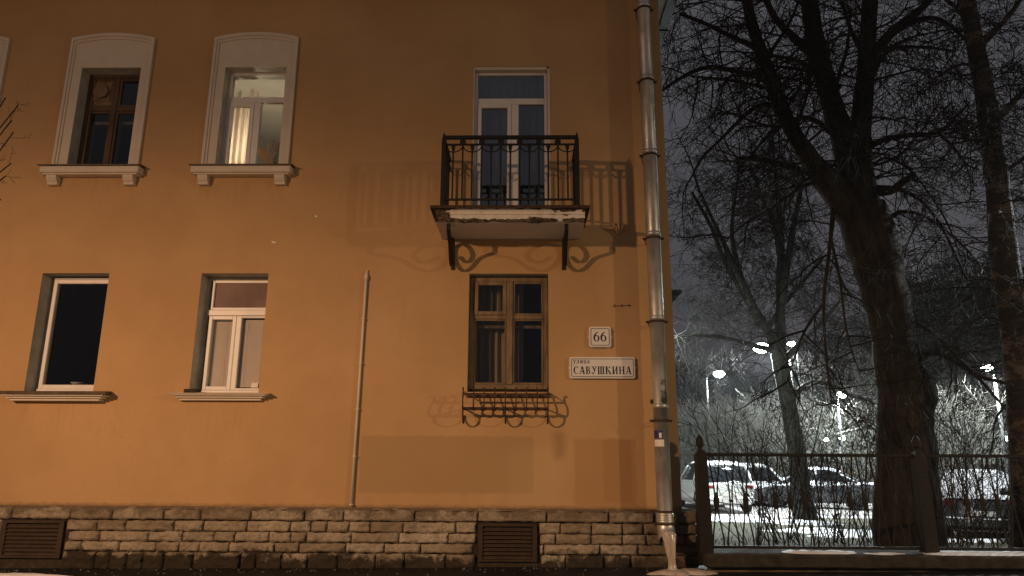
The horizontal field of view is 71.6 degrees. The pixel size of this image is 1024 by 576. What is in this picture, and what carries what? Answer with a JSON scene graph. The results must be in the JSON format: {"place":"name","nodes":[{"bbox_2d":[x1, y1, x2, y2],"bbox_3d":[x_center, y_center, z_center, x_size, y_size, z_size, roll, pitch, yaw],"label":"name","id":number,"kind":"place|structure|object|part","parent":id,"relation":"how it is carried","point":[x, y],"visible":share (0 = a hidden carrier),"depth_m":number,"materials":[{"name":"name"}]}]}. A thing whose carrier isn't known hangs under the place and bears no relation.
{"place":"outdoors","nodes":[
{"label":"outdoors","id":0,"kind":"place"},
{"bbox_2d":[2,567,701,575],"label":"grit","id":1,"kind":"object","parent":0,"point":[310,570],"visible":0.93,"depth_m":9.17,"materials":[{"name":"gravel"}]},
{"bbox_2d":[0,565,1023,575],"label":"pavement","id":2,"kind":"structure","parent":0,"point":[571,571],"depth_m":9.04,"materials":[{"name":"grey asphalt"}]},
{"bbox_2d":[0,97,31,199],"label":"young tree","id":3,"kind":"object","parent":2,"relation":"on","point":[7,118],"visible":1,"depth_m":3.90,"materials":[{"name":"brown plant"}]},
{"bbox_2d":[0,573,66,575],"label":"snow patch","id":4,"kind":"object","parent":2,"relation":"on","point":[21,574],"visible":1,"depth_m":8.86,"materials":[{"name":"white snow"}]},
{"bbox_2d":[0,0,698,568],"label":"apartment building","id":5,"kind":"structure","parent":2,"relation":"on","point":[356,246],"depth_m":10.33,"materials":[{"name":"paint"}]},
{"bbox_2d":[0,36,11,100],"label":"window","id":6,"kind":"structure","parent":5,"relation":"in","point":[5,43],"depth_m":11.24,"materials":[{"name":"beige paint"}]},
{"bbox_2d":[0,277,111,401],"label":"window","id":7,"kind":"structure","parent":5,"relation":"in","point":[74,392],"depth_m":10.28,"materials":[{"name":"metal"}]},
{"bbox_2d":[70,382,85,384],"bbox_3d":[-6.369,1.415,10.421,0.210,0.050,0.210,0,-13,1],"label":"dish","id":8,"kind":"object","parent":5,"relation":"on","point":[77,383],"visible":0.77,"depth_m":10.36,"materials":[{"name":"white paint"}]},
{"bbox_2d":[37,33,155,185],"bbox_3d":[-6.337,-2.772,11.126,1.560,2.575,0.535,0,-13,1],"label":"window","id":9,"kind":"structure","parent":5,"relation":"in","point":[99,50],"depth_m":11.18,"materials":[{"name":"beige paint"}]},
{"bbox_2d":[184,389,200,392],"bbox_3d":[-4.525,1.478,10.046,0.242,0.085,0.176,0,-13,1],"label":"window sill","id":10,"kind":"structure","parent":5,"relation":"on","point":[192,390],"depth_m":9.98,"materials":[{"name":"concrete"}]},
{"bbox_2d":[168,277,269,400],"bbox_3d":[-4.076,0.701,10.246,1.410,1.846,0.430,0,-13,1],"label":"window","id":11,"kind":"structure","parent":5,"relation":"in","point":[237,299],"depth_m":10.44,"materials":[{"name":"beige paint"}]},
{"bbox_2d":[208,320,232,385],"bbox_3d":[-4.279,0.955,10.407,0.345,0.991,0.015,0,-13,1],"label":"venetian blind","id":12,"kind":"object","parent":5,"relation":"attached to","point":[220,352],"visible":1,"depth_m":10.41,"materials":[{"name":"white plastic"}]},
{"bbox_2d":[188,32,298,185],"bbox_3d":[-4.051,-2.784,11.023,1.560,2.575,0.405,0,-13,1],"label":"window","id":13,"kind":"structure","parent":5,"relation":"in","point":[245,49],"depth_m":11.09,"materials":[{"name":"beige paint"}]},
{"bbox_2d":[229,89,258,162],"bbox_3d":[-4.383,-2.272,11.363,0.510,2.000,0.072,0,-13,1],"label":"curtain","id":14,"kind":"object","parent":5,"relation":"hanging from","point":[239,136],"visible":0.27,"depth_m":11.41,"materials":[{"name":"fabric"}]},
{"bbox_2d":[237,320,264,386],"bbox_3d":[-3.788,0.955,10.398,0.446,0.991,0.015,0,-13,1],"label":"venetian blind","id":15,"kind":"object","parent":5,"relation":"attached to","point":[251,351],"visible":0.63,"depth_m":10.39,"materials":[{"name":"white plastic"}]},
{"bbox_2d":[259,145,273,163],"bbox_3d":[-3.950,-1.974,11.815,0.234,0.630,0.834,-12,-18,43],"label":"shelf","id":16,"kind":"object","parent":5,"relation":"attached to","point":[262,153],"visible":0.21,"depth_m":11.60,"materials":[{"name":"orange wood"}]},
{"bbox_2d":[266,139,279,163],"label":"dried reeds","id":17,"kind":"object","parent":5,"relation":"on","point":[276,152],"visible":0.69,"depth_m":11.58,"materials":[{"name":"brown plant"}]},
{"bbox_2d":[476,284,523,390],"bbox_3d":[-0.180,0.792,10.541,0.700,1.900,0.092,0,-13,1],"label":"curtain","id":18,"kind":"object","parent":5,"relation":"hanging from","point":[490,354],"visible":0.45,"depth_m":10.54,"materials":[{"name":"grey fabric"}]},
{"bbox_2d":[466,278,550,396],"bbox_3d":[-0.050,0.702,10.242,1.210,1.750,0.380,0,-13,1],"label":"window","id":19,"kind":"structure","parent":5,"relation":"in","point":[508,313],"depth_m":10.29,"materials":[{"name":"brown wood"}]},
{"bbox_2d":[471,66,550,204],"bbox_3d":[-0.009,-2.172,10.857,1.185,2.618,0.172,0,-13,1],"label":"balcony door","id":20,"kind":"structure","parent":5,"relation":"in","point":[511,105],"depth_m":10.98,"materials":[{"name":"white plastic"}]},
{"bbox_2d":[478,77,547,204],"bbox_3d":[-0.011,-2.073,11.066,1.273,2.680,0.072,0,-13,1],"label":"curtain","id":21,"kind":"object","parent":5,"relation":"hanging from","point":[531,120],"visible":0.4,"depth_m":11.14,"materials":[{"name":"grey fabric"}]},
{"bbox_2d":[588,327,611,347],"bbox_3d":[1.246,0.696,10.058,0.336,0.292,0.048,0,-13,1],"label":"house number sign","id":22,"kind":"object","parent":5,"relation":"attached to","point":[599,337],"visible":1,"depth_m":10.04,"materials":[{"name":"white metal"}]},
{"bbox_2d":[569,357,635,378],"bbox_3d":[1.265,1.120,9.959,0.943,0.300,0.048,0,-13,1],"label":"street name sign","id":23,"kind":"object","parent":5,"relation":"attached to","point":[602,367],"visible":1,"depth_m":9.94,"materials":[{"name":"white metal"}]},
{"bbox_2d":[662,532,676,569],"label":"ice column","id":24,"kind":"structure","parent":5,"relation":"hanging from","point":[669,539],"depth_m":8.97,"materials":[{"name":"white ice"}]},
{"bbox_2d":[647,568,717,575],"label":"ice patch","id":25,"kind":"object","parent":2,"relation":"on","point":[687,572],"visible":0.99,"depth_m":8.83,"materials":[{"name":"white ice"}]},
{"bbox_2d":[703,549,1023,571],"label":"wall","id":26,"kind":"structure","parent":2,"relation":"on","point":[747,560],"depth_m":8.89,"materials":[{"name":"concrete"}]},
{"bbox_2d":[782,550,854,553],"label":"coping snow","id":27,"kind":"structure","parent":26,"relation":"on","point":[818,552],"depth_m":9.04,"materials":[{"name":"white snow"}]},
{"bbox_2d":[694,434,1023,564],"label":"iron fence","id":28,"kind":"object","parent":26,"relation":"on","point":[926,527],"visible":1,"depth_m":9.26,"materials":[{"name":"black metal"}]},
{"bbox_2d":[865,552,904,554],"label":"coping snow","id":29,"kind":"structure","parent":26,"relation":"on","point":[884,553],"depth_m":8.97,"materials":[{"name":"white snow"}]},
{"bbox_2d":[921,550,1023,555],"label":"coping snow","id":30,"kind":"structure","parent":26,"relation":"on","point":[982,553],"depth_m":8.98,"materials":[{"name":"white snow"}]},
{"bbox_2d":[672,290,681,301],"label":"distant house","id":31,"kind":"structure","parent":0,"point":[675,294],"depth_m":70.99,"materials":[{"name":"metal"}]},
{"bbox_2d":[660,0,1023,453],"label":"sky","id":32,"kind":"structure","parent":0,"point":[681,122],"materials":[{"name":"grey"}]},
{"bbox_2d":[682,469,1005,517],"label":"parking lot","id":33,"kind":"structure","parent":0,"point":[722,510],"depth_m":25.52,"materials":[{"name":"white snow"}]},
{"bbox_2d":[675,359,698,409],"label":"bare tree","id":34,"kind":"object","parent":33,"relation":"on","point":[681,384],"visible":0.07,"depth_m":58.91,"materials":[{"name":"grey plant"}]},
{"bbox_2d":[675,354,721,430],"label":"bare tree","id":35,"kind":"object","parent":33,"relation":"on","point":[688,390],"visible":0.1,"depth_m":62.98,"materials":[{"name":"grey plant"}]},
{"bbox_2d":[677,393,734,472],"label":"bare shrub","id":36,"kind":"object","parent":33,"relation":"on","point":[696,424],"visible":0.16,"depth_m":36.34,"materials":[{"name":"grey plant"}]},
{"bbox_2d":[678,403,734,475],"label":"bare shrub","id":37,"kind":"object","parent":33,"relation":"on","point":[686,452],"visible":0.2,"depth_m":34.26,"materials":[{"name":"grey plant"}]},
{"bbox_2d":[678,384,737,460],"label":"bare shrub","id":38,"kind":"object","parent":33,"relation":"on","point":[697,413],"visible":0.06,"depth_m":38.03,"materials":[{"name":"grey plant"}]},
{"bbox_2d":[676,363,744,424],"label":"bare tree","id":39,"kind":"object","parent":33,"relation":"on","point":[698,392],"visible":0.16,"depth_m":70.75,"materials":[{"name":"grey plant"}]},
{"bbox_2d":[677,396,745,470],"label":"bare shrub","id":40,"kind":"object","parent":33,"relation":"on","point":[692,434],"visible":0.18,"depth_m":35.15,"materials":[{"name":"grey plant"}]},
{"bbox_2d":[677,373,751,422],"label":"bare tree","id":41,"kind":"object","parent":33,"relation":"on","point":[704,385],"visible":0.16,"depth_m":65.44,"materials":[{"name":"grey plant"}]},
{"bbox_2d":[706,370,724,429],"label":"street lamp","id":42,"kind":"object","parent":33,"relation":"on","point":[722,375],"visible":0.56,"depth_m":43.53,"materials":[{"name":"grey metal"}]},
{"bbox_2d":[680,461,753,511],"bbox_3d":[7.366,7.311,26.402,2.248,1.741,4.712,1,-13,-1],"label":"parked car","id":43,"kind":"object","parent":33,"relation":"on","point":[687,486],"visible":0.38,"depth_m":24.50,"materials":[{"name":"white paint"}]},
{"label":"windows","id":44,"kind":"part","parent":43,"relation":"part of","materials":[{"name":"black glass"}]},
{"bbox_2d":[680,400,762,432],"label":"bare shrub","id":45,"kind":"object","parent":33,"relation":"on","point":[703,407],"visible":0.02,"depth_m":54.41,"materials":[{"name":"grey plant"}]},
{"bbox_2d":[679,414,771,467],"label":"bare shrub","id":46,"kind":"object","parent":33,"relation":"on","point":[717,445],"visible":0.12,"depth_m":35.24,"materials":[{"name":"grey plant"}]},
{"bbox_2d":[678,398,772,458],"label":"bare shrub","id":47,"kind":"object","parent":33,"relation":"on","point":[720,423],"visible":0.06,"depth_m":36.54,"materials":[{"name":"grey plant"}]},
{"bbox_2d":[678,393,775,462],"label":"bare shrub","id":48,"kind":"object","parent":33,"relation":"on","point":[709,423],"visible":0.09,"depth_m":36.85,"materials":[{"name":"grey plant"}]},
{"bbox_2d":[679,386,783,469],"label":"bare shrub","id":49,"kind":"object","parent":33,"relation":"on","point":[743,429],"visible":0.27,"depth_m":34.58,"materials":[{"name":"grey plant"}]},
{"bbox_2d":[680,397,784,475],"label":"bare shrub","id":50,"kind":"object","parent":33,"relation":"on","point":[729,426],"visible":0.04,"depth_m":38.16,"materials":[{"name":"grey plant"}]},
{"bbox_2d":[708,353,767,416],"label":"bare tree","id":51,"kind":"object","parent":33,"relation":"on","point":[731,377],"visible":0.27,"depth_m":76.09,"materials":[{"name":"grey plant"}]},
{"bbox_2d":[677,370,808,441],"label":"bare shrub","id":52,"kind":"object","parent":33,"relation":"on","point":[747,400],"visible":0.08,"depth_m":56.37,"materials":[{"name":"grey plant"}]},
{"bbox_2d":[687,387,811,462],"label":"bare shrub","id":53,"kind":"object","parent":33,"relation":"on","point":[760,420],"visible":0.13,"depth_m":36.05,"materials":[{"name":"grey plant"}]},
{"bbox_2d":[727,372,783,434],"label":"bare tree","id":54,"kind":"object","parent":33,"relation":"on","point":[755,383],"visible":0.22,"depth_m":68.87,"materials":[{"name":"grey plant"}]},
{"bbox_2d":[741,463,786,504],"bbox_3d":[10.155,8.197,29.856,2.156,1.618,4.312,0,-13,1],"label":"parked car","id":55,"kind":"object","parent":33,"relation":"on","point":[762,475],"visible":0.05,"depth_m":29.12,"materials":[{"name":"paint"}]},
{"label":"windows","id":56,"kind":"part","parent":55,"relation":"part of","materials":[{"name":"black glass"}]},
{"bbox_2d":[712,394,826,471],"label":"bare shrub","id":57,"kind":"object","parent":33,"relation":"on","point":[766,428],"visible":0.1,"depth_m":37.22,"materials":[{"name":"grey plant"}]},
{"bbox_2d":[692,379,853,477],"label":"bare shrub","id":58,"kind":"object","parent":33,"relation":"on","point":[774,433],"visible":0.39,"depth_m":35.22,"materials":[{"name":"grey plant"}]},
{"bbox_2d":[754,341,793,386],"bbox_3d":[9.162,4.734,24.361,1.362,5.856,0.493,0,-13,1],"label":"street lamp","id":59,"kind":"object","parent":33,"relation":"on","point":[760,342],"visible":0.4,"depth_m":24.86,"materials":[{"name":"white metal"}]},
{"bbox_2d":[746,361,810,435],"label":"bare tree","id":60,"kind":"object","parent":33,"relation":"on","point":[762,370],"visible":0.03,"depth_m":79.56,"materials":[{"name":"grey plant"}]},
{"bbox_2d":[787,341,803,425],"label":"street lamp","id":61,"kind":"object","parent":33,"relation":"on","point":[793,344],"visible":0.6,"depth_m":47.83,"materials":[{"name":"white metal"}]},
{"bbox_2d":[736,387,855,475],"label":"bare shrub","id":62,"kind":"object","parent":33,"relation":"on","point":[778,424],"visible":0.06,"depth_m":43.49,"materials":[{"name":"grey plant"}]},
{"bbox_2d":[774,361,849,464],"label":"bare tree","id":63,"kind":"object","parent":33,"relation":"on","point":[808,390],"visible":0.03,"depth_m":64.63,"materials":[{"name":"grey plant"}]},
{"bbox_2d":[754,467,873,509],"bbox_3d":[11.641,7.673,27.376,4.512,1.522,2.178,-7,-15,28],"label":"parked car","id":64,"kind":"object","parent":33,"relation":"on","point":[858,483],"visible":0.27,"depth_m":26.44,"materials":[{"name":"paint"}]},
{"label":"windows","id":65,"kind":"part","parent":64,"relation":"part of","materials":[{"name":"black glass"}]},
{"bbox_2d":[760,333,874,465],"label":"bare tree","id":66,"kind":"object","parent":33,"relation":"on","point":[806,348],"visible":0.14,"depth_m":53.41,"materials":[{"name":"grey plant"}]},
{"bbox_2d":[762,341,872,464],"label":"bare shrub","id":67,"kind":"object","parent":33,"relation":"on","point":[821,397],"visible":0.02,"depth_m":58.01,"materials":[{"name":"grey plant"}]},
{"bbox_2d":[767,357,876,474],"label":"bare shrub","id":68,"kind":"object","parent":33,"relation":"on","point":[819,430],"visible":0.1,"depth_m":40.22,"materials":[{"name":"grey plant"}]},
{"bbox_2d":[771,362,876,481],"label":"bare shrub","id":69,"kind":"object","parent":33,"relation":"on","point":[842,425],"visible":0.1,"depth_m":39.44,"materials":[{"name":"grey plant"}]},
{"bbox_2d":[795,336,873,416],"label":"bare tree","id":70,"kind":"object","parent":33,"relation":"on","point":[810,356],"depth_m":74.09,"materials":[{"name":"grey plant"}]},
{"bbox_2d":[803,319,875,457],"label":"bare tree","id":71,"kind":"object","parent":33,"relation":"on","point":[844,353],"visible":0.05,"depth_m":59.67,"materials":[{"name":"grey plant"}]},
{"bbox_2d":[837,391,845,469],"bbox_3d":[16.403,7.598,34.863,0.588,5.139,0.438,0,-13,1],"label":"street lamp","id":72,"kind":"object","parent":33,"relation":"on","point":[839,418],"visible":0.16,"depth_m":34.99,"materials":[{"name":"grey metal"}]},
{"bbox_2d":[767,352,943,481],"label":"bare shrub","id":73,"kind":"object","parent":33,"relation":"on","point":[848,437],"visible":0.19,"depth_m":37.93,"materials":[{"name":"grey plant"}]},
{"bbox_2d":[831,277,963,426],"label":"bare tree","id":74,"kind":"object","parent":33,"relation":"on","point":[861,353],"visible":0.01,"depth_m":45.89,"materials":[{"name":"grey plant"}]},
{"bbox_2d":[842,285,972,423],"bbox_3d":[21.660,5.035,37.230,5.680,11.717,8.511,-2,-13,8],"label":"bare tree","id":75,"kind":"object","parent":33,"relation":"on","point":[867,339],"visible":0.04,"depth_m":36.67,"materials":[{"name":"grey plant"}]},
{"bbox_2d":[835,381,1002,476],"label":"bare shrub","id":76,"kind":"object","parent":33,"relation":"on","point":[942,430],"visible":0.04,"depth_m":34.07,"materials":[{"name":"grey plant"}]},
{"bbox_2d":[863,256,1002,468],"bbox_3d":[20.302,4.216,33.905,7.770,11.808,7.842,9,-15,-31],"label":"bare tree","id":77,"kind":"object","parent":33,"relation":"on","point":[918,307],"visible":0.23,"depth_m":33.31,"materials":[{"name":"grey plant"}]},
{"bbox_2d":[863,374,1007,483],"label":"bare shrub","id":78,"kind":"object","parent":33,"relation":"on","point":[977,424],"visible":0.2,"depth_m":31.34,"materials":[{"name":"grey plant"}]},
{"bbox_2d":[874,375,1006,472],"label":"bare shrub","id":79,"kind":"object","parent":33,"relation":"on","point":[1005,426],"visible":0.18,"depth_m":32.83,"materials":[{"name":"grey plant"}]},
{"bbox_2d":[859,243,1023,469],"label":"bare tree","id":80,"kind":"object","parent":33,"relation":"on","point":[973,290],"visible":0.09,"depth_m":35.88,"materials":[{"name":"grey plant"}]},
{"bbox_2d":[926,280,993,467],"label":"bare tree","id":81,"kind":"object","parent":33,"relation":"on","point":[970,395],"depth_m":44.56,"materials":[{"name":"grey plant"}]},
{"bbox_2d":[925,252,1007,436],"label":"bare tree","id":82,"kind":"object","parent":33,"relation":"on","point":[970,344],"depth_m":41.93,"materials":[{"name":"grey plant"}]},
{"bbox_2d":[938,259,1005,429],"bbox_3d":[22.632,4.127,31.767,7.973,10.976,5.321,11,-17,-38],"label":"bare tree","id":83,"kind":"object","parent":33,"relation":"on","point":[986,402],"visible":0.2,"depth_m":31.62,"materials":[{"name":"grey plant"}]},
{"bbox_2d":[956,395,989,468],"bbox_3d":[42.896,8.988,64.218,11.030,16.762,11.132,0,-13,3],"label":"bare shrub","id":84,"kind":"object","parent":33,"relation":"on","point":[983,432],"depth_m":63.37,"materials":[{"name":"grey plant"}]},
{"bbox_2d":[981,362,1007,473],"bbox_3d":[19.894,5.928,29.030,0.600,5.769,0.383,0,-13,1],"label":"street lamp","id":85,"kind":"object","parent":33,"relation":"on","point":[998,404],"visible":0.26,"depth_m":29.11,"materials":[{"name":"grey metal"}]},
{"bbox_2d":[695,518,1008,550],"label":"lawn","id":86,"kind":"structure","parent":0,"point":[746,531],"depth_m":17.27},
{"bbox_2d":[711,517,786,521],"bbox_3d":[6.869,7.143,21.964,4.092,0.091,1.758,0,-13,1],"label":"snow patch","id":87,"kind":"object","parent":86,"relation":"on","point":[724,519],"visible":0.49,"depth_m":21.58,"materials":[{"name":"white snow"}]},
{"bbox_2d":[680,397,818,544],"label":"bush","id":88,"kind":"object","parent":86,"relation":"on","point":[765,501],"visible":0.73,"depth_m":12.79,"materials":[{"name":"brown plant"}]},
{"bbox_2d":[680,388,868,539],"bbox_3d":[6.373,3.973,15.939,4.451,3.361,3.529,3,-14,-13],"label":"bush","id":89,"kind":"object","parent":86,"relation":"on","point":[777,532],"visible":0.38,"depth_m":15.82,"materials":[{"name":"brown plant"}]},
{"bbox_2d":[678,357,876,543],"bbox_3d":[4.604,3.253,14.102,4.756,3.547,3.626,-4,-14,17],"label":"bush","id":90,"kind":"object","parent":86,"relation":"on","point":[741,504],"visible":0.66,"depth_m":13.63,"materials":[{"name":"grey plant"}]},
{"bbox_2d":[689,391,890,545],"bbox_3d":[5.087,3.275,12.928,2.931,2.792,3.698,10,-17,-37],"label":"bush","id":91,"kind":"object","parent":86,"relation":"on","point":[808,498],"visible":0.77,"depth_m":12.40,"materials":[{"name":"grey plant"}]},
{"bbox_2d":[664,77,928,519],"bbox_3d":[8.399,-0.362,23.974,10.506,16.425,6.667,0,-13,1],"label":"linden tree","id":92,"kind":"object","parent":86,"relation":"on","point":[784,257],"visible":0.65,"depth_m":23.65,"materials":[{"name":"grey plant"}]},
{"bbox_2d":[760,520,843,525],"bbox_3d":[8.500,6.952,21.109,2.723,0.089,1.793,0,-13,1],"label":"snow patch","id":93,"kind":"object","parent":86,"relation":"on","point":[786,521],"visible":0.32,"depth_m":20.81,"materials":[{"name":"white snow"}]},
{"bbox_2d":[721,392,895,543],"bbox_3d":[6.270,3.429,13.793,3.047,2.981,3.997,2,-13,-8],"label":"bush","id":94,"kind":"object","parent":86,"relation":"on","point":[837,523],"visible":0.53,"depth_m":13.21,"materials":[{"name":"brown plant"}]},
{"bbox_2d":[744,400,876,542],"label":"bush","id":95,"kind":"object","parent":86,"relation":"on","point":[840,514],"visible":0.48,"depth_m":13.75,"materials":[{"name":"brown plant"}]},
{"bbox_2d":[764,527,871,533],"bbox_3d":[8.279,6.349,18.547,3.794,0.093,2.221,0,-13,1],"label":"snow patch","id":96,"kind":"object","parent":86,"relation":"on","point":[806,530],"visible":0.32,"depth_m":18.37,"materials":[{"name":"white snow"}]},
{"bbox_2d":[809,534,871,537],"bbox_3d":[8.563,5.916,16.883,3.129,0.124,1.258,0,-13,1],"label":"snow patch","id":97,"kind":"object","parent":86,"relation":"on","point":[846,536],"visible":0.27,"depth_m":16.76,"materials":[{"name":"white snow"}]},
{"bbox_2d":[660,0,1023,546],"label":"linden tree","id":98,"kind":"object","parent":86,"relation":"on","point":[849,190],"visible":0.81,"depth_m":13.09,"materials":[{"name":"brown plant"}]},
{"bbox_2d":[775,401,948,541],"bbox_3d":[7.209,3.675,14.112,3.676,2.776,2.914,8,-15,-30],"label":"bush","id":99,"kind":"object","parent":86,"relation":"on","point":[861,536],"visible":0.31,"depth_m":14.08,"materials":[{"name":"brown plant"}]},
{"bbox_2d":[825,381,1023,546],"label":"bush","id":100,"kind":"object","parent":86,"relation":"on","point":[956,529],"visible":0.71,"depth_m":11.13,"materials":[{"name":"grey plant"}]},
{"bbox_2d":[851,387,1008,543],"bbox_3d":[8.779,3.050,13.066,4.604,3.434,3.510,-7,-15,29],"label":"bush","id":101,"kind":"object","parent":86,"relation":"on","point":[986,532],"visible":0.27,"depth_m":13.16,"materials":[{"name":"brown plant"}]},
{"bbox_2d":[856,374,1008,545],"bbox_3d":[8.009,3.036,12.329,3.389,2.960,3.498,-2,-13,8],"label":"bush","id":102,"kind":"object","parent":86,"relation":"on","point":[951,458],"visible":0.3,"depth_m":12.02,"materials":[{"name":"brown plant"}]},
{"bbox_2d":[862,359,1008,545],"bbox_3d":[8.390,2.878,12.465,3.533,3.365,4.456,10,-16,-36],"label":"bush","id":103,"kind":"object","parent":86,"relation":"on","point":[971,497],"visible":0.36,"depth_m":12.55,"materials":[{"name":"brown plant"}]},
{"bbox_2d":[854,0,1023,546],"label":"birch tree","id":104,"kind":"object","parent":86,"relation":"on","point":[1001,200],"visible":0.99,"depth_m":12.00,"materials":[{"name":"brown plant"}]},
{"bbox_2d":[936,396,1008,543],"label":"bush","id":105,"kind":"object","parent":86,"relation":"on","point":[975,470],"visible":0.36,"depth_m":13.64,"materials":[{"name":"brown plant"}]},
{"bbox_2d":[941,469,1008,537],"bbox_3d":[11.883,5.427,18.034,2.156,1.624,4.312,-8,-15,31],"label":"parked car","id":106,"kind":"object","parent":86,"relation":"on","point":[990,513],"visible":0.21,"depth_m":16.46,"materials":[{"name":"paint"}]},
{"bbox_2d":[948,539,1005,542],"bbox_3d":[9.374,5.091,14.239,3.294,0.144,1.120,0,-13,1],"label":"snow patch","id":107,"kind":"object","parent":86,"relation":"on","point":[987,541],"visible":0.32,"depth_m":13.95,"materials":[{"name":"white snow"}]},
{"bbox_2d":[999,488,1008,511],"bbox_3d":[11.658,4.508,14.925,2.156,1.563,4.212,-11,-17,39],"label":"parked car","id":108,"kind":"object","parent":86,"relation":"on","point":[1006,490],"visible":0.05,"depth_m":14.96,"materials":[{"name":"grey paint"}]}
]}

